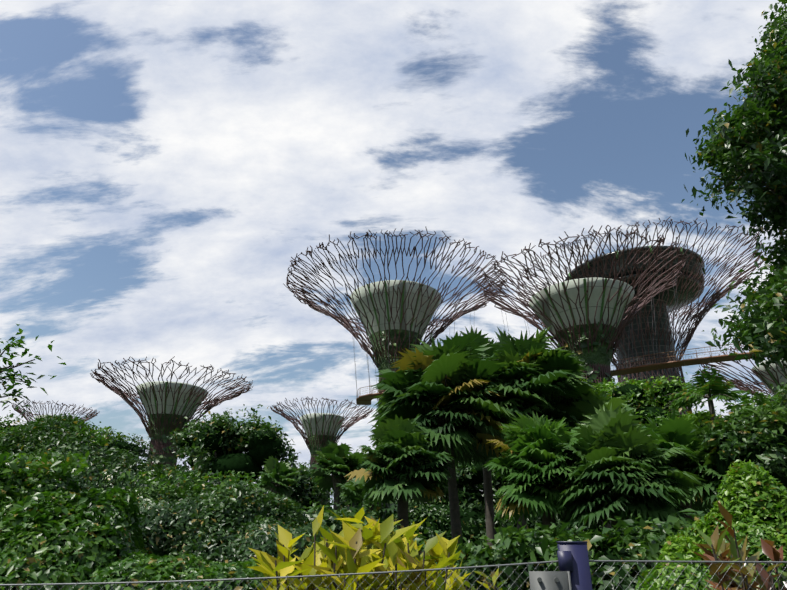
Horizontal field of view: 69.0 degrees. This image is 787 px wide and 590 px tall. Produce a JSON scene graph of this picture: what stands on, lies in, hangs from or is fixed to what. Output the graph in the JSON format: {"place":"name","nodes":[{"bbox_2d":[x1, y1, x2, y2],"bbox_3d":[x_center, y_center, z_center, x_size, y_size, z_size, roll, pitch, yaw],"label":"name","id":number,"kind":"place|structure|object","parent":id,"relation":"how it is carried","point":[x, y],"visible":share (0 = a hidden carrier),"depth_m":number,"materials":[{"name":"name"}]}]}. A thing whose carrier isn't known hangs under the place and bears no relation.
{"place":"outdoors","nodes":[
{"label":"outdoors","id":0,"kind":"place"},
{"bbox_2d":[136,381,208,467],"bbox_3d":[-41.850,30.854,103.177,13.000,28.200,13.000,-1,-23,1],"label":"supertree","id":1,"kind":"object","parent":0,"point":[169,403],"depth_m":103.46},
{"bbox_2d":[147,413,188,467],"bbox_3d":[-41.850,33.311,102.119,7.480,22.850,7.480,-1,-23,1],"label":"climbing plants","id":2,"kind":"object","parent":1,"relation":"attached to","point":[164,458],"visible":0.1,"depth_m":103.15,"materials":[{"name":"green plant"}]},
{"bbox_2d":[137,382,206,416],"bbox_3d":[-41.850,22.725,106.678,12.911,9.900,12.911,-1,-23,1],"label":"funnel ribs","id":3,"kind":"object","parent":1,"relation":"attached to","point":[175,402],"visible":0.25,"depth_m":103.73,"materials":[{"name":"metal"}]},
{"bbox_2d":[300,413,344,500],"bbox_3d":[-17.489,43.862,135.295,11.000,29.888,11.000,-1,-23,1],"label":"supertree","id":4,"kind":"object","parent":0,"point":[312,421],"depth_m":136.54},
{"bbox_2d":[308,435,334,503],"bbox_3d":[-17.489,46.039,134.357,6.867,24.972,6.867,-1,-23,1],"label":"climbing plants","id":5,"kind":"object","parent":4,"relation":"attached to","point":[315,448],"visible":0.17,"depth_m":136.09,"materials":[{"name":"green plant"}]},
{"bbox_2d":[302,414,343,437],"bbox_3d":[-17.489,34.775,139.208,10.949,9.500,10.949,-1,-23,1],"label":"funnel ribs","id":6,"kind":"object","parent":4,"relation":"attached to","point":[323,425],"visible":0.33,"depth_m":136.75,"materials":[{"name":"metal"}]},
{"bbox_2d":[0,0,786,511],"label":"sky","id":7,"kind":"structure","parent":0,"point":[165,165],"materials":[{"name":"white"}]},
{"bbox_2d":[350,280,441,445],"bbox_3d":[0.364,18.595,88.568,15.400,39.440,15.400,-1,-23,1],"label":"supertree","id":8,"kind":"object","parent":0,"point":[408,315],"depth_m":90.14},
{"bbox_2d":[369,329,421,502],"bbox_3d":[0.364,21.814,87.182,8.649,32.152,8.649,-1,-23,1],"label":"supertree trunk","id":9,"kind":"object","parent":8,"relation":"attached to","point":[384,364],"visible":0.12,"depth_m":89.68,"materials":[{"name":"green plant"}]},
{"bbox_2d":[352,280,439,337],"bbox_3d":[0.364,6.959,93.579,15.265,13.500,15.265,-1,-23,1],"label":"funnel ribs","id":10,"kind":"object","parent":8,"relation":"attached to","point":[386,296],"visible":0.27,"depth_m":90.27,"materials":[{"name":"metal"}]},
{"bbox_2d":[256,325,785,546],"bbox_3d":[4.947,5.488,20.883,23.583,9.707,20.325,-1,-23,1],"label":"tree","id":11,"kind":"object","parent":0,"point":[488,381],"depth_m":17.53,"materials":[{"name":"green plant"}]},
{"bbox_2d":[356,352,767,404],"bbox_3d":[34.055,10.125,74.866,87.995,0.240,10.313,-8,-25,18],"label":"skyway deck","id":12,"kind":"structure","parent":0,"point":[366,399],"depth_m":71.88,"materials":[{"name":"brown metal"}]},
{"bbox_2d":[352,274,682,391],"bbox_3d":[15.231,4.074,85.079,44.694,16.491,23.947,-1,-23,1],"label":"suspension cables","id":13,"kind":"object","parent":12,"relation":"on","point":[504,326],"visible":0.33,"depth_m":86.51,"materials":[{"name":"grey metal"}]},
{"bbox_2d":[356,344,748,398],"bbox_3d":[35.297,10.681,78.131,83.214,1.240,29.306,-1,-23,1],"label":"skyway railing","id":14,"kind":"object","parent":12,"relation":"attached to","point":[372,391],"visible":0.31,"depth_m":72.21,"materials":[{"name":"metal"}]},
{"bbox_2d":[556,541,591,589],"bbox_3d":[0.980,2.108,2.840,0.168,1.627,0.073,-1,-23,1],"label":"fence post","id":15,"kind":"object","parent":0,"point":[573,557],"visible":0.94,"depth_m":3.10,"materials":[{"name":"blue metal"}]},
{"bbox_2d":[529,571,571,589],"bbox_3d":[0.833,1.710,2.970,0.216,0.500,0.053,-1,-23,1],"label":"fence bracket","id":16,"kind":"object","parent":15,"relation":"attached to","point":[549,580],"visible":1,"depth_m":3.04,"materials":[{"name":"silver metal"}]},
{"bbox_2d":[529,278,634,388],"bbox_3d":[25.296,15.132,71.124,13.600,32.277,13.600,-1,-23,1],"label":"supertree","id":17,"kind":"object","parent":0,"point":[572,291],"depth_m":72.09},
{"bbox_2d":[529,278,632,333],"bbox_3d":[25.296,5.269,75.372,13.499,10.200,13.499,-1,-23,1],"label":"funnel ribs","id":18,"kind":"object","parent":17,"relation":"attached to","point":[603,295],"visible":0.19,"depth_m":72.29,"materials":[{"name":"metal"}]},
{"bbox_2d":[555,323,616,389],"bbox_3d":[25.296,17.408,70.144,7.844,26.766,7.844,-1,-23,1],"label":"climbing plants","id":19,"kind":"object","parent":17,"relation":"attached to","point":[594,357],"visible":0.06,"depth_m":71.92,"materials":[{"name":"green plant"}]},
{"bbox_2d":[565,246,704,284],"bbox_3d":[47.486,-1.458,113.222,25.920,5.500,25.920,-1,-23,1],"label":"supertree observatory","id":20,"kind":"structure","parent":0,"point":[692,261],"depth_m":103.41,"materials":[{"name":"metal"}]},
{"bbox_2d":[568,245,704,279],"bbox_3d":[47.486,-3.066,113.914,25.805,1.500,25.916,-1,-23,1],"label":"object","id":21,"kind":"object","parent":20,"relation":"attached to","point":[651,250],"visible":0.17,"depth_m":103.85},
{"bbox_2d":[614,272,703,413],"bbox_3d":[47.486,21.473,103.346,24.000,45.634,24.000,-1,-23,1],"label":"supertree","id":22,"kind":"object","parent":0,"point":[691,295],"visible":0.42,"depth_m":104.81},
{"bbox_2d":[753,360,786,395],"bbox_3d":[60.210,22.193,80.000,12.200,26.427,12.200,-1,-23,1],"label":"supertree","id":23,"kind":"object","parent":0,"point":[781,380],"visible":0.44,"depth_m":83.60},
{"bbox_2d":[751,362,786,403],"bbox_3d":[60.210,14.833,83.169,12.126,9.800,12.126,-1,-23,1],"label":"funnel ribs","id":24,"kind":"object","parent":23,"relation":"attached to","point":[781,366],"visible":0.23,"depth_m":83.60,"materials":[{"name":"metal"}]},
{"label":"ground","id":25,"kind":"structure","parent":0,"visible":0},
{"bbox_2d":[11,400,99,423],"bbox_3d":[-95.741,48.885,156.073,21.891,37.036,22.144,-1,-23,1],"label":"supertree canopy frame","id":26,"kind":"object","parent":25,"relation":"on","point":[81,412],"visible":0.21,"depth_m":156.73,"materials":[{"name":"metal"}]},
{"bbox_2d":[90,356,252,481],"bbox_3d":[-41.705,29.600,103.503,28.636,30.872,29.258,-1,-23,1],"label":"supertree canopy frame","id":27,"kind":"object","parent":25,"relation":"on","point":[215,401],"visible":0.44,"depth_m":102.66,"materials":[{"name":"metal"}]},
{"bbox_2d":[270,396,373,508],"bbox_3d":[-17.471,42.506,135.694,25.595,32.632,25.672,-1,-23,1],"label":"supertree canopy frame","id":28,"kind":"object","parent":25,"relation":"on","point":[356,419],"visible":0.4,"depth_m":135.88,"materials":[{"name":"metal"}]},
{"bbox_2d":[0,559,786,589],"bbox_3d":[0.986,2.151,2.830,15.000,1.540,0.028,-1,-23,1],"label":"chain link fence","id":29,"kind":"object","parent":25,"relation":"on","point":[361,574],"visible":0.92,"depth_m":3.12,"materials":[{"name":"grey metal"}]},
{"bbox_2d":[0,24,786,589],"bbox_3d":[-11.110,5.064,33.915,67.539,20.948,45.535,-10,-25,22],"label":"branches","id":30,"kind":"object","parent":25,"relation":"on","point":[716,558],"visible":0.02,"depth_m":3.76,"materials":[{"name":"brown wood"}]},
{"bbox_2d":[248,506,507,589],"bbox_3d":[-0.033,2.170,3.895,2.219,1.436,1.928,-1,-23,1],"label":"yellow croton","id":31,"kind":"object","parent":30,"relation":"on","point":[368,555],"visible":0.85,"depth_m":3.68,"materials":[{"name":"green plant"}]},
{"bbox_2d":[0,0,786,589],"bbox_3d":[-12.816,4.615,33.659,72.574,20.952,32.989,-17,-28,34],"label":"dark foliage","id":32,"kind":"object","parent":30,"relation":"on","point":[246,516],"visible":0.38,"depth_m":11.82,"materials":[{"name":"green plant"}]},
{"bbox_2d":[0,382,786,589],"bbox_3d":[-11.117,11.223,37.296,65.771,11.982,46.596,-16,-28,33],"label":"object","id":33,"kind":"object","parent":30,"relation":"on","point":[261,451],"visible":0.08,"depth_m":27.44,"materials":[{"name":"green plant"}]},
{"bbox_2d":[0,324,357,589],"bbox_3d":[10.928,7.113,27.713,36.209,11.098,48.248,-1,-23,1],"label":"foliage","id":34,"kind":"object","parent":33,"relation":"attached to","point":[43,516],"visible":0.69,"depth_m":5.24,"materials":[{"name":"green plant"}]},
{"bbox_2d":[483,366,782,524],"bbox_3d":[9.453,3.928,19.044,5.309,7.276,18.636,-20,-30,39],"label":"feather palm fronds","id":35,"kind":"object","parent":33,"relation":"attached to","point":[528,450],"visible":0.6,"depth_m":13.48,"materials":[{"name":"green plant"}]},
{"bbox_2d":[500,372,786,589],"bbox_3d":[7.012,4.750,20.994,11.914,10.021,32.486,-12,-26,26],"label":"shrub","id":36,"kind":"object","parent":33,"relation":"attached to","point":[744,485],"visible":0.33,"depth_m":5.71,"materials":[{"name":"green plant"}]},
{"bbox_2d":[690,501,786,589],"bbox_3d":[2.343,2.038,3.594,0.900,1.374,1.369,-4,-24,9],"label":"red croton","id":37,"kind":"object","parent":30,"relation":"on","point":[720,546],"visible":0.92,"depth_m":3.54,"materials":[{"name":"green plant"}]},
{"bbox_2d":[285,228,506,510],"bbox_3d":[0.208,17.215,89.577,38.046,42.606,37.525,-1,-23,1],"label":"supertree canopy frame","id":38,"kind":"object","parent":25,"relation":"on","point":[346,324],"visible":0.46,"depth_m":88.35,"materials":[{"name":"metal"}]},
{"bbox_2d":[474,225,688,393],"bbox_3d":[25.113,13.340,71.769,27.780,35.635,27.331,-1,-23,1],"label":"supertree canopy frame","id":39,"kind":"object","parent":25,"relation":"on","point":[643,301],"visible":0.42,"depth_m":71.65,"materials":[{"name":"metal"}]},
{"bbox_2d":[512,216,766,416],"bbox_3d":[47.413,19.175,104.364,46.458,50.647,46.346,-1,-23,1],"label":"supertree canopy frame","id":40,"kind":"object","parent":25,"relation":"on","point":[716,296],"visible":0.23,"depth_m":101.43,"materials":[{"name":"metal"}]},
{"bbox_2d":[699,345,786,405],"bbox_3d":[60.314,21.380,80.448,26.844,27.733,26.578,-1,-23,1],"label":"supertree canopy frame","id":41,"kind":"object","parent":25,"relation":"on","point":[739,383],"visible":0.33,"depth_m":84.44,"materials":[{"name":"metal"}]}
]}

